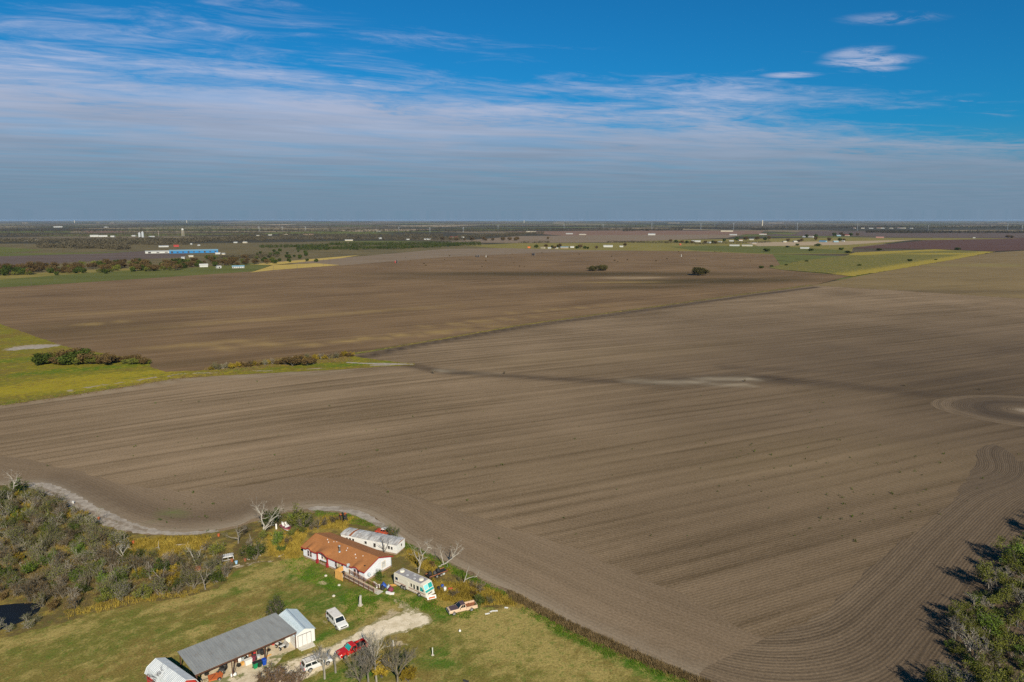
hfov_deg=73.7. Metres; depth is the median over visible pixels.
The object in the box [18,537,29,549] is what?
bare shrub
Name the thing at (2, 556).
bare shrub
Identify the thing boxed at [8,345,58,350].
dirt patch
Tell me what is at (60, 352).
hedge tree
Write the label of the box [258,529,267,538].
leafy shrub
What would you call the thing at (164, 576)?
bare shrub
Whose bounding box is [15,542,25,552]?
bare shrub
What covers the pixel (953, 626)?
bare tree
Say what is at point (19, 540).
bare shrub
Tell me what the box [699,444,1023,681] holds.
turning rows
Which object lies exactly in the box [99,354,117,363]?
hedge tree
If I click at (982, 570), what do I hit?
leafy tree
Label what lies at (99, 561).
leafy shrub
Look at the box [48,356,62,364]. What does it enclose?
hedge tree
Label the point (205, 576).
dead tree
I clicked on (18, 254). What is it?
pasture
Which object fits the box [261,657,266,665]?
wheelie bin
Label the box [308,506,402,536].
pale track
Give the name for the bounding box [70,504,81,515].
bare shrub
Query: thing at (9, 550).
bare shrub
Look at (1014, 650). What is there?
bare tree
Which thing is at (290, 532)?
leafy shrub
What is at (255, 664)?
wheelie bin
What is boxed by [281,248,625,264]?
field
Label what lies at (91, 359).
hedge tree
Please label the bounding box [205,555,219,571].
bare shrub
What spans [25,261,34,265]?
belt tree
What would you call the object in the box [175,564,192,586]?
bare shrub
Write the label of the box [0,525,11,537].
bare shrub
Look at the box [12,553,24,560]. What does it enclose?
golden shrub
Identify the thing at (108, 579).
bare shrub
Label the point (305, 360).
hedge shrub
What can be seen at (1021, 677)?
leafy tree
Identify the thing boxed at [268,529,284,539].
leafy shrub
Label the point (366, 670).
bare tree
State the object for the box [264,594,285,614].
bare tree
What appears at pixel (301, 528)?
leafy shrub
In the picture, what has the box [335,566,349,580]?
porch deck
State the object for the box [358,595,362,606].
post
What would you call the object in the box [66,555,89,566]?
bare shrub
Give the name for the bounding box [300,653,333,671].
minivan
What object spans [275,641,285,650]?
quad bike
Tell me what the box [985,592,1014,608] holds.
leafy tree
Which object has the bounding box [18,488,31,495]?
leafy shrub
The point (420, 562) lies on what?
dead tree
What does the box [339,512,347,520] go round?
tractor
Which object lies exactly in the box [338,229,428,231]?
field
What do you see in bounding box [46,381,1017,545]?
field weeds
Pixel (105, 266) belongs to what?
belt tree
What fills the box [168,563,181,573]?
golden shrub
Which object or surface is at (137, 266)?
belt tree
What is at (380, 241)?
pasture
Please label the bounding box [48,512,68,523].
leafy shrub
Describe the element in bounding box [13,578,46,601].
bare shrub
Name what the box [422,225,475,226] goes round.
field
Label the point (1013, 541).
leafy tree
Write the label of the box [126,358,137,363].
hedge tree
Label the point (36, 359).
hedge tree
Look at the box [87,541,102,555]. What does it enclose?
bare shrub
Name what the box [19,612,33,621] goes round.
bare shrub
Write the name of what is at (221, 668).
quad bike
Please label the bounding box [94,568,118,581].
leafy shrub
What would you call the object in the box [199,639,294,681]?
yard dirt
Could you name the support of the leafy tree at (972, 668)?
on the turning rows
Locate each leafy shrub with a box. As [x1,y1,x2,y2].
[0,517,15,527]
[0,563,14,578]
[3,574,27,587]
[7,505,21,514]
[11,511,25,522]
[17,511,30,522]
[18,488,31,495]
[19,558,39,573]
[35,528,46,541]
[39,549,56,565]
[40,522,54,531]
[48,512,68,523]
[66,546,80,555]
[67,522,80,533]
[67,536,80,546]
[67,565,85,582]
[73,542,84,550]
[77,512,95,524]
[78,583,92,592]
[92,557,105,567]
[93,585,114,603]
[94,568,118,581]
[100,581,116,595]
[113,570,127,583]
[117,554,128,562]
[120,549,132,556]
[130,547,145,558]
[130,568,144,579]
[131,581,152,598]
[140,564,158,578]
[153,557,169,570]
[167,577,183,591]
[205,567,225,583]
[207,543,221,555]
[209,541,225,552]
[214,561,229,573]
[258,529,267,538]
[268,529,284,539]
[272,535,281,545]
[275,543,286,550]
[286,527,295,535]
[297,526,306,532]
[299,517,312,527]
[375,568,386,580]
[473,593,485,607]
[944,640,955,646]
[948,638,967,655]
[962,653,984,666]
[970,594,982,604]
[973,590,990,598]
[987,627,1010,637]
[991,605,1006,616]
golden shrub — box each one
[0,590,6,600]
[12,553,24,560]
[17,519,27,526]
[45,597,59,611]
[75,510,88,516]
[132,567,145,574]
[162,575,173,585]
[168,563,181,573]
[170,570,183,580]
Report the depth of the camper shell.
152.48 m
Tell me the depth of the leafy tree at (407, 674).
112.08 m
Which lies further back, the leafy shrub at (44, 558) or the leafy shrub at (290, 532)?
the leafy shrub at (290, 532)
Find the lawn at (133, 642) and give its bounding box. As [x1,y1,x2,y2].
[0,557,680,681]
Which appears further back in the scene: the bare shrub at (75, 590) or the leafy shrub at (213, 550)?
the leafy shrub at (213, 550)
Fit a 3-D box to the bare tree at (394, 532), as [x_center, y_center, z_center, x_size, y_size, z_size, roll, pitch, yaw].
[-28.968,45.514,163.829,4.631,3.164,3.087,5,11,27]
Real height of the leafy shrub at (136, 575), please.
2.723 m
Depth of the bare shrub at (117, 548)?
153.50 m
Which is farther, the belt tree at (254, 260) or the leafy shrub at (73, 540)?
the belt tree at (254, 260)
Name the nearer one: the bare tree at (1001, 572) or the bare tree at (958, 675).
the bare tree at (958, 675)
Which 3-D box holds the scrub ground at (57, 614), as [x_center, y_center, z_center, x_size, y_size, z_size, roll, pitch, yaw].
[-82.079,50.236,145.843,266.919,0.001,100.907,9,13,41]
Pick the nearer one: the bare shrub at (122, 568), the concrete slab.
the concrete slab
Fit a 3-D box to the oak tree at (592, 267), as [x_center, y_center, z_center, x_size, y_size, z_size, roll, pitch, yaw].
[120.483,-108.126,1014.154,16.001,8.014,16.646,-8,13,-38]
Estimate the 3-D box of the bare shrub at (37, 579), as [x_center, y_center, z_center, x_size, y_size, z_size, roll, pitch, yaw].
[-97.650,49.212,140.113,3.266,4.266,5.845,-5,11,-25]
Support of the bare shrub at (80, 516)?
on the scrub ground at (57, 614)
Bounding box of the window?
[381,560,385,567]
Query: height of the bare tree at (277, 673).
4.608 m
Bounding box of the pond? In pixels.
[0,603,40,629]
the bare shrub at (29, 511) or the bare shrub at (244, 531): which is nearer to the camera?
the bare shrub at (244, 531)
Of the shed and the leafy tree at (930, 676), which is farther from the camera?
the shed
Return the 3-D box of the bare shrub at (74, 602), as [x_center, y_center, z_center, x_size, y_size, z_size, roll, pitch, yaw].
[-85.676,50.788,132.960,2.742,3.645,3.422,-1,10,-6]
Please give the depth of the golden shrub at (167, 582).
141.68 m
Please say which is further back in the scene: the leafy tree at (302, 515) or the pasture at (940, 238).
the pasture at (940, 238)
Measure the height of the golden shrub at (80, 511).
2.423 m
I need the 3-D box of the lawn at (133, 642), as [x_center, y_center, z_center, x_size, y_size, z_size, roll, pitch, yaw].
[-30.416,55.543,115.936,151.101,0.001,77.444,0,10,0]
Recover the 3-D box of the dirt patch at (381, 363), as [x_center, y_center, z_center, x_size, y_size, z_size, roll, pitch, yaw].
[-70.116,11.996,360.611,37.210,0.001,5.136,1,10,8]
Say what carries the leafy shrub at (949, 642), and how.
on the ploughed field at (666, 415)
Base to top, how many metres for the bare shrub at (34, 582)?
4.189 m
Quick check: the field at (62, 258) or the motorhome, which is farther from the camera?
the field at (62, 258)
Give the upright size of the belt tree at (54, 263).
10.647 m
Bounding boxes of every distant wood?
[0,224,1021,232]
[0,231,543,249]
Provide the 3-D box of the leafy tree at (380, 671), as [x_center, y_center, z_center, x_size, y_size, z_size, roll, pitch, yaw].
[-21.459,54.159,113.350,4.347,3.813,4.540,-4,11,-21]
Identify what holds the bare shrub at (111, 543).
on the scrub ground at (57, 614)
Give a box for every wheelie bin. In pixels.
[252,661,257,668]
[256,659,261,667]
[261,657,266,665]
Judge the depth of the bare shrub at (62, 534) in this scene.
161.64 m
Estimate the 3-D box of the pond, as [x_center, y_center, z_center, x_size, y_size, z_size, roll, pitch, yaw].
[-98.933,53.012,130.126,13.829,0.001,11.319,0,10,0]
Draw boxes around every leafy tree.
[0,484,11,499]
[9,477,28,491]
[237,536,267,559]
[262,507,283,525]
[284,502,313,524]
[369,655,394,677]
[398,665,416,681]
[924,664,968,681]
[945,601,974,621]
[950,599,997,616]
[960,613,990,638]
[960,660,1010,681]
[972,665,1013,681]
[973,559,1012,585]
[973,606,1005,641]
[974,647,1015,677]
[979,611,1023,635]
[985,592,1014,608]
[986,632,1023,651]
[991,534,1023,558]
[994,577,1023,586]
[995,668,1023,681]
[998,541,1023,567]
[998,548,1023,578]
[998,580,1023,602]
[1008,603,1023,626]
[1012,643,1023,666]
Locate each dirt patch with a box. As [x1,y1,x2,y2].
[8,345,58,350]
[346,362,412,364]
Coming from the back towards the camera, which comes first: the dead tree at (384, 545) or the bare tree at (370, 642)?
the dead tree at (384, 545)
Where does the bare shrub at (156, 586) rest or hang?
on the scrub ground at (57, 614)
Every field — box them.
[0,251,186,264]
[0,251,847,371]
[0,285,1023,674]
[84,231,122,232]
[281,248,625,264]
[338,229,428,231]
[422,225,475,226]
[453,234,745,242]
[517,230,763,235]
[747,240,906,245]
[764,231,1023,237]
[815,251,1023,298]
[856,238,1023,250]
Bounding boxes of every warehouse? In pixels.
[145,250,168,253]
[169,249,217,253]
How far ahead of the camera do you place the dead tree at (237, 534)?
160.28 m
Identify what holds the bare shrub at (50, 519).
on the scrub ground at (57, 614)
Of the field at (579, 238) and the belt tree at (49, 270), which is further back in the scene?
the field at (579, 238)
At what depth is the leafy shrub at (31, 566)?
146.46 m
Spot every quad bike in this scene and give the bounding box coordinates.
[217,664,226,673]
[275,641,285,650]
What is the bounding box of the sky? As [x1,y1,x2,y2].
[0,0,1023,220]
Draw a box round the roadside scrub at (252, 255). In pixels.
[215,240,769,258]
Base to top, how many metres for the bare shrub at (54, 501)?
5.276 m
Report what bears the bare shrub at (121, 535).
on the scrub ground at (57, 614)
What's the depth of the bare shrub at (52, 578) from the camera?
141.82 m
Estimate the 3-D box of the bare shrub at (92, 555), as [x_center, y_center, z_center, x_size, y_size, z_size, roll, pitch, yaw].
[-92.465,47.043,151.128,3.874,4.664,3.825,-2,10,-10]
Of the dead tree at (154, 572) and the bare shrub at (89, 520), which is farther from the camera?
the bare shrub at (89, 520)
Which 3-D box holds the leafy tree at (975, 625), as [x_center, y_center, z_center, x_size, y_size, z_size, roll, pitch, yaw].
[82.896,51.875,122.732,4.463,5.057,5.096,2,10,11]
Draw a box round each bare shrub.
[0,487,16,498]
[0,504,13,517]
[0,514,8,529]
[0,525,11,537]
[0,544,7,562]
[0,544,21,561]
[0,552,18,566]
[0,569,22,582]
[1,496,17,508]
[2,623,14,631]
[3,519,14,528]
[3,524,25,545]
[4,576,27,595]
[7,520,22,537]
[9,535,23,545]
[11,573,43,595]
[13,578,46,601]
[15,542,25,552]
[16,522,32,529]
[18,491,32,503]
[18,500,37,517]
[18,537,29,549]
[19,518,40,536]
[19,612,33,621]
[21,530,38,546]
[21,615,33,628]
[25,539,46,561]
[26,539,42,557]
[27,572,44,589]
[28,484,44,499]
[29,496,41,505]
[30,502,42,511]
[31,589,45,611]
[32,584,53,601]
[33,551,44,564]
[34,502,57,517]
[34,512,48,522]
[34,517,45,528]
[37,491,48,504]
[37,535,51,550]
[41,489,62,500]
[41,524,58,538]
[41,555,63,577]
[43,500,69,513]
[43,563,71,582]
[43,576,67,599]
[44,496,63,507]
[44,531,59,547]
[45,519,62,537]
[46,512,64,526]
[50,514,62,524]
[50,553,67,569]
[52,531,66,537]
[52,581,75,597]
[53,503,67,514]
[54,571,69,585]
[55,549,65,557]
[56,533,73,545]
[62,516,79,528]
[62,559,74,575]
[63,526,80,539]
[64,592,80,608]
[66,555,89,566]
[66,585,81,599]
[67,546,86,563]
[68,541,79,549]
[69,512,86,526]
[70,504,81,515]
[71,568,92,586]
[76,560,101,579]
[79,531,101,546]
[80,519,102,533]
[80,525,98,539]
[83,507,102,525]
[85,548,101,562]
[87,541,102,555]
[88,542,116,560]
[89,555,108,578]
[92,525,113,541]
[92,574,113,592]
[95,526,113,544]
[98,545,122,563]
[101,572,115,589]
[102,554,121,566]
[105,560,120,573]
[107,530,121,546]
[107,575,128,593]
[109,528,129,543]
[113,538,130,547]
[113,543,125,558]
[113,555,131,576]
[113,586,126,601]
[114,580,134,597]
[122,552,153,570]
[138,554,147,565]
[142,555,160,571]
[143,559,153,576]
[144,547,158,559]
[147,576,168,596]
[152,569,167,589]
[161,549,175,564]
[162,550,185,565]
[168,583,184,594]
[171,561,186,575]
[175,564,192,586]
[180,560,199,573]
[180,567,207,588]
[182,546,196,558]
[189,551,204,565]
[201,540,211,550]
[202,555,213,568]
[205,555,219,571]
[213,553,223,564]
[221,563,231,576]
[237,523,250,535]
[320,516,327,524]
[328,513,339,522]
[475,580,486,592]
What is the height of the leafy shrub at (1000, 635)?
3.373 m
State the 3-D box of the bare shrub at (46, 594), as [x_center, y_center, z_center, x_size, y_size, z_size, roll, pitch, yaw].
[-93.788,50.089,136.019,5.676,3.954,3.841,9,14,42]
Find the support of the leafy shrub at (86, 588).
on the scrub ground at (57, 614)
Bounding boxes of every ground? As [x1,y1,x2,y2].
[0,222,1023,283]
[0,485,692,681]
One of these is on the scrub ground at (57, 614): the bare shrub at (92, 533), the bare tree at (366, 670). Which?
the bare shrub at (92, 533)
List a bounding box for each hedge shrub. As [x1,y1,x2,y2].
[279,357,287,364]
[286,356,298,365]
[293,354,304,364]
[302,357,313,364]
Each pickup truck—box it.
[335,638,368,658]
[446,600,477,615]
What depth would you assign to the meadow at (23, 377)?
342.20 m
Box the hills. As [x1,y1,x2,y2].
[0,220,1023,222]
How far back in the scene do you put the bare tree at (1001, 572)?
141.98 m
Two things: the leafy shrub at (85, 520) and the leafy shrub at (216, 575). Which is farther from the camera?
the leafy shrub at (85, 520)
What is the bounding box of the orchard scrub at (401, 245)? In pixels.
[259,241,481,249]
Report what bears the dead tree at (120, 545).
on the scrub ground at (57, 614)
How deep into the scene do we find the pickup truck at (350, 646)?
119.28 m
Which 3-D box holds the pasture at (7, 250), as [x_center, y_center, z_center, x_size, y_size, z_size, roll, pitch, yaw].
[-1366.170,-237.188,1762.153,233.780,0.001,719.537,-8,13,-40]
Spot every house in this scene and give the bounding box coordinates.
[232,265,243,267]
[301,532,393,581]
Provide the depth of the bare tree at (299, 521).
166.86 m
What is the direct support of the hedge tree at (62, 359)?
on the meadow at (23, 377)
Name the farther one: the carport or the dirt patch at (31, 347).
the dirt patch at (31, 347)
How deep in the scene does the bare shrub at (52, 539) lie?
158.62 m
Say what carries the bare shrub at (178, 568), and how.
on the scrub ground at (57, 614)
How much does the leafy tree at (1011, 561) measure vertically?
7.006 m
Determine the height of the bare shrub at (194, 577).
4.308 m
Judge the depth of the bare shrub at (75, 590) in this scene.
136.90 m
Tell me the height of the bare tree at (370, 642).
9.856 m
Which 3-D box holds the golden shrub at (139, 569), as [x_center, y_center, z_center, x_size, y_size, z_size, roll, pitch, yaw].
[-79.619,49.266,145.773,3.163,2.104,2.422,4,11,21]
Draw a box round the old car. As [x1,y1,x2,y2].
[375,527,392,534]
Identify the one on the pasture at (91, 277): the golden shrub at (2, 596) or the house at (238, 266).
the house at (238, 266)
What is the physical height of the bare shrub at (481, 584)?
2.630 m
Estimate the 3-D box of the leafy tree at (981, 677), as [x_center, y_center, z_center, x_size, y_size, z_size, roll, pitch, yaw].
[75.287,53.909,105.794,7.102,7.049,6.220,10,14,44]
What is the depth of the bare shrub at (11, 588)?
138.41 m
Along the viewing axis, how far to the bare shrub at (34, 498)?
179.35 m
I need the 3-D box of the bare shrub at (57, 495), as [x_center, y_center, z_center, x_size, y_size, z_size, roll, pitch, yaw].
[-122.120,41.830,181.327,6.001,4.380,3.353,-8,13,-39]
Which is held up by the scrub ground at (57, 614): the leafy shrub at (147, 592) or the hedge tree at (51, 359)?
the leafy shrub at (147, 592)
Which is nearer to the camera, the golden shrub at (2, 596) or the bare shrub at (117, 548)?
the golden shrub at (2, 596)
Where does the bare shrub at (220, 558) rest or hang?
on the scrub ground at (57, 614)
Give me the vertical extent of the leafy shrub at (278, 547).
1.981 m
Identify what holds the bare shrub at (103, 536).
on the scrub ground at (57, 614)
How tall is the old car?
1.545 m
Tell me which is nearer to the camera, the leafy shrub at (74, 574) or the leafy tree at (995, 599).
the leafy tree at (995, 599)
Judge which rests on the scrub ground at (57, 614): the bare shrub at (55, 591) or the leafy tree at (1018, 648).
the bare shrub at (55, 591)
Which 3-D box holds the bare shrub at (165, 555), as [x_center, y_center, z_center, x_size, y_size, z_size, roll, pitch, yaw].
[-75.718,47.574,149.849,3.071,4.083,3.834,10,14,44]
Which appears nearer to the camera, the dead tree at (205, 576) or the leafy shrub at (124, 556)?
the dead tree at (205, 576)
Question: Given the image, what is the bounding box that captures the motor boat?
[279,521,290,530]
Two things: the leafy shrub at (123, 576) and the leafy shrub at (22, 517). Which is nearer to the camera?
the leafy shrub at (123, 576)
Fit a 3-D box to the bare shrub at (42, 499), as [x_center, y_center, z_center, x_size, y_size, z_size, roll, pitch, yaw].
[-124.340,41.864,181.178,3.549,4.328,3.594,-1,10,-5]
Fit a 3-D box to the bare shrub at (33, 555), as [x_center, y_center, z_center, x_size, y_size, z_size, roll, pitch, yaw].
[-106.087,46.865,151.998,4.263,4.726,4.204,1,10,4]
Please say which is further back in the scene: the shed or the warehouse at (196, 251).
the warehouse at (196, 251)
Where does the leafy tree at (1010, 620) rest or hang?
on the turning rows
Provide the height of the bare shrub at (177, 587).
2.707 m
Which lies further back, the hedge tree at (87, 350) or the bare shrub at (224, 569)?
the hedge tree at (87, 350)
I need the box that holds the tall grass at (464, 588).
[5,499,517,618]
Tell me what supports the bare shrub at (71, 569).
on the scrub ground at (57, 614)
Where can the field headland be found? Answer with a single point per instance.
(634, 611)
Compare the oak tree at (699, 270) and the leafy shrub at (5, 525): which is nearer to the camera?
the leafy shrub at (5, 525)
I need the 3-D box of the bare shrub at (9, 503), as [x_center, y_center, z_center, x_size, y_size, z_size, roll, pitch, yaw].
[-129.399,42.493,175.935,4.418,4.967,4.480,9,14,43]
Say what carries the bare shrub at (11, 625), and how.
on the scrub ground at (57, 614)
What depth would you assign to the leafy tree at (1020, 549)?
148.24 m
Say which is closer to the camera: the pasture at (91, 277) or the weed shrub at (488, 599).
the weed shrub at (488, 599)
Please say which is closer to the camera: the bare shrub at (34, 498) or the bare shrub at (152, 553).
the bare shrub at (152, 553)
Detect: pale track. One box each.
[28,482,217,534]
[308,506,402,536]
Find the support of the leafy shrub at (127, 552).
on the scrub ground at (57, 614)
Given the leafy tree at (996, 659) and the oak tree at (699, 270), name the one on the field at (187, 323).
the oak tree at (699, 270)
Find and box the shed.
[279,609,315,649]
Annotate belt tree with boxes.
[0,270,8,275]
[2,265,10,269]
[18,268,25,274]
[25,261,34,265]
[47,268,54,272]
[50,261,59,266]
[100,264,112,268]
[132,263,141,270]
[147,265,156,270]
[219,259,226,264]
[251,258,259,263]
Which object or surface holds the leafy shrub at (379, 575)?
on the scrub ground at (57, 614)
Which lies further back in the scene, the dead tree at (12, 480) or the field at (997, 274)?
the field at (997, 274)
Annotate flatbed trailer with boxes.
[425,567,449,577]
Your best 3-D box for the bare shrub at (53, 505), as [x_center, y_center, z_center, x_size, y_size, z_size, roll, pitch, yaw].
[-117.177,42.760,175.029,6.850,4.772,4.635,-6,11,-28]
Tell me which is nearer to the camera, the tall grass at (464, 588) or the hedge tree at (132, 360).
the tall grass at (464, 588)
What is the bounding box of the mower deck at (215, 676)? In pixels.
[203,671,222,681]
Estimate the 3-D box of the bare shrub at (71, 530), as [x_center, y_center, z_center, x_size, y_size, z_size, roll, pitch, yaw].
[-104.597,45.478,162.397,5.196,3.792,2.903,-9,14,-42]
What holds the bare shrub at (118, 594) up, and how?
on the scrub ground at (57, 614)
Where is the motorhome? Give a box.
[394,568,434,597]
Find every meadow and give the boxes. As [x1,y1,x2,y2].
[0,324,414,404]
[768,249,990,275]
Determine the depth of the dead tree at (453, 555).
149.50 m
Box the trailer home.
[341,527,404,554]
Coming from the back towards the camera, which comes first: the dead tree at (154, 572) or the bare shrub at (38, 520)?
the bare shrub at (38, 520)
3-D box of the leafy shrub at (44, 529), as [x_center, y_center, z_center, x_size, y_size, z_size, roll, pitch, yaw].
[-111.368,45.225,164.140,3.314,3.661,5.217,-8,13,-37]
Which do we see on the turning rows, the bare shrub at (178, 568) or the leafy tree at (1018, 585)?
the leafy tree at (1018, 585)
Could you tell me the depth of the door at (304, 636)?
122.05 m
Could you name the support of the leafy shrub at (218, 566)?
on the scrub ground at (57, 614)
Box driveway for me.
[256,601,432,681]
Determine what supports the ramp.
on the scrub ground at (57, 614)
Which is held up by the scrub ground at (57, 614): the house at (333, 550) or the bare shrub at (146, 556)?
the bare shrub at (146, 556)
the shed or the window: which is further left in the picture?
the shed
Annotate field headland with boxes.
[0,456,764,676]
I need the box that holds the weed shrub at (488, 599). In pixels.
[486,595,495,602]
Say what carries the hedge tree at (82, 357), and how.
on the meadow at (23, 377)
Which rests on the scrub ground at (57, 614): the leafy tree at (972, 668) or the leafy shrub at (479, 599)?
the leafy shrub at (479, 599)
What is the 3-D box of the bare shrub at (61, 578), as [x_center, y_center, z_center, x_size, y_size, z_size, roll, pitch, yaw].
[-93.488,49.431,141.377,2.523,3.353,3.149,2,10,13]
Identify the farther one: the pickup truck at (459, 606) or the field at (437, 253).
the field at (437, 253)
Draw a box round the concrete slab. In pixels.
[300,644,314,650]
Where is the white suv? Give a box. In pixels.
[326,607,348,630]
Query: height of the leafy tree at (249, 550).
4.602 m
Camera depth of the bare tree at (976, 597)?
131.93 m
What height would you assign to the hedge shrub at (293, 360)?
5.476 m
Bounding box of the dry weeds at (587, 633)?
[0,354,711,681]
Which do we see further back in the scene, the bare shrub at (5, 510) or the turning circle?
the turning circle
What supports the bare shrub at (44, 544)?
on the scrub ground at (57, 614)
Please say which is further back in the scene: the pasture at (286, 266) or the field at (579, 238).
the field at (579, 238)
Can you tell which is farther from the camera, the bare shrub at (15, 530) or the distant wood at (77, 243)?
the distant wood at (77, 243)
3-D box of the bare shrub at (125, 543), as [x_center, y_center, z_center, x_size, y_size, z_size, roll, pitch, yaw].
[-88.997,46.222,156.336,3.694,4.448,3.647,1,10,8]
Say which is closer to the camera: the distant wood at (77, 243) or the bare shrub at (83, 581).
the bare shrub at (83, 581)
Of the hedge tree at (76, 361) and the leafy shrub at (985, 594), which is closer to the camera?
the leafy shrub at (985, 594)
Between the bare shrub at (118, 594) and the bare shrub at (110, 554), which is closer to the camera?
the bare shrub at (118, 594)
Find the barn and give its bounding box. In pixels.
[144,657,197,681]
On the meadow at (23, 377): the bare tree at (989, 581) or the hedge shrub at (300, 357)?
the hedge shrub at (300, 357)
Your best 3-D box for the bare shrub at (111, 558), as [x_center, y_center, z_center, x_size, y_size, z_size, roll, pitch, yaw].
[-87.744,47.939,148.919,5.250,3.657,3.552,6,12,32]
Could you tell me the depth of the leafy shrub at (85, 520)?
169.22 m
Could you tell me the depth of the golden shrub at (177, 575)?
142.96 m
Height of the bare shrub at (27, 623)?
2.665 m
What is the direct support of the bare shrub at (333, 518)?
on the scrub ground at (57, 614)
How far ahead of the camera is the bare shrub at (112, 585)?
137.66 m
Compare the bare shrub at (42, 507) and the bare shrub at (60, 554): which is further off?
the bare shrub at (42, 507)
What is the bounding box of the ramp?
[344,570,382,594]
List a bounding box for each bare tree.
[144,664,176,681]
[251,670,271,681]
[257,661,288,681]
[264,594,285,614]
[282,661,309,681]
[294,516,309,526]
[311,641,332,678]
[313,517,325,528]
[329,650,338,672]
[344,650,373,681]
[351,639,379,681]
[360,626,389,681]
[378,632,417,681]
[383,524,399,535]
[929,659,968,680]
[943,615,963,640]
[948,609,971,632]
[948,623,987,650]
[948,668,979,681]
[960,638,992,659]
[965,592,993,609]
[984,570,1001,591]
[988,565,1014,583]
[1003,584,1023,604]
[1004,643,1017,658]
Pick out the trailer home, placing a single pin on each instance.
(395, 544)
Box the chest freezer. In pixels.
[244,657,252,665]
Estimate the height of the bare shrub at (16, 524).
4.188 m
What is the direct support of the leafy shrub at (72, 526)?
on the scrub ground at (57, 614)
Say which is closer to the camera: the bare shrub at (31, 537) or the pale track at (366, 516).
the bare shrub at (31, 537)
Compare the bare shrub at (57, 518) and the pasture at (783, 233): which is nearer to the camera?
the bare shrub at (57, 518)
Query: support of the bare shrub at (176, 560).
on the scrub ground at (57, 614)
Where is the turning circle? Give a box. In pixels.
[930,395,1023,425]
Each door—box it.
[298,635,302,646]
[302,633,306,644]
[307,631,310,643]
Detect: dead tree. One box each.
[4,470,22,491]
[112,544,130,556]
[146,563,171,578]
[199,564,218,589]
[221,523,246,542]
[251,498,282,529]
[379,537,390,552]
[408,539,439,572]
[438,540,462,566]
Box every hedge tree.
[30,352,51,364]
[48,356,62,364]
[54,352,76,363]
[56,347,80,355]
[68,357,81,364]
[69,348,96,362]
[76,351,100,363]
[83,356,95,363]
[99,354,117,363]
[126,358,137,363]
[130,354,142,359]
[139,356,150,363]
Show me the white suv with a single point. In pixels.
(335, 617)
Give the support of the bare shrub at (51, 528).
on the scrub ground at (57, 614)
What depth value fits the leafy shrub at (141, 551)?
153.26 m
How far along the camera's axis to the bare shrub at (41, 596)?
133.95 m
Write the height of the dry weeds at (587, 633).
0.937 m
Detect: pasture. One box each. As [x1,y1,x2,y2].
[0,241,489,274]
[0,247,38,253]
[0,251,132,255]
[0,263,267,286]
[250,263,333,272]
[252,255,356,264]
[333,241,427,241]
[465,237,907,253]
[675,246,848,253]
[769,233,795,234]
[872,238,1015,239]
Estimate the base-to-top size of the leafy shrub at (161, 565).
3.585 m
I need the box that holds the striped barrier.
[427,594,436,599]
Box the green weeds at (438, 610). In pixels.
[280,510,687,681]
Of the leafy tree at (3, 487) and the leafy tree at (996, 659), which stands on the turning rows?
the leafy tree at (996, 659)
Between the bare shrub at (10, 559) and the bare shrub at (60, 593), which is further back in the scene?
the bare shrub at (10, 559)
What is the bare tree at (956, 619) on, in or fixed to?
on the turning rows
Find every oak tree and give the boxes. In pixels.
[586,265,598,270]
[597,265,608,270]
[692,267,709,274]
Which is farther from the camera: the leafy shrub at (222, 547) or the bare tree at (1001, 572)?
the leafy shrub at (222, 547)
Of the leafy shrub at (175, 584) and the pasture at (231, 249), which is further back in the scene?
the pasture at (231, 249)
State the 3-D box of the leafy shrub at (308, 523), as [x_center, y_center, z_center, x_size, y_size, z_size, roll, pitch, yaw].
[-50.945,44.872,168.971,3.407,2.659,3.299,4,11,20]
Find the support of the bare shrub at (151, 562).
on the scrub ground at (57, 614)
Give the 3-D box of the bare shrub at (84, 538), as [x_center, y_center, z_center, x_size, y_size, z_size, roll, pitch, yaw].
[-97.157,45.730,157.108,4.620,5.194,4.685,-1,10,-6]
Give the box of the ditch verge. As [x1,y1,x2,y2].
[345,285,812,355]
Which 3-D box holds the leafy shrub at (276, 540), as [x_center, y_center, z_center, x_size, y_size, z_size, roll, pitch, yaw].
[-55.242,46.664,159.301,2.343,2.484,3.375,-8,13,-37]
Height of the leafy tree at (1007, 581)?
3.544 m
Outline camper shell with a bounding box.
[222,553,233,560]
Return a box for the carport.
[177,613,296,681]

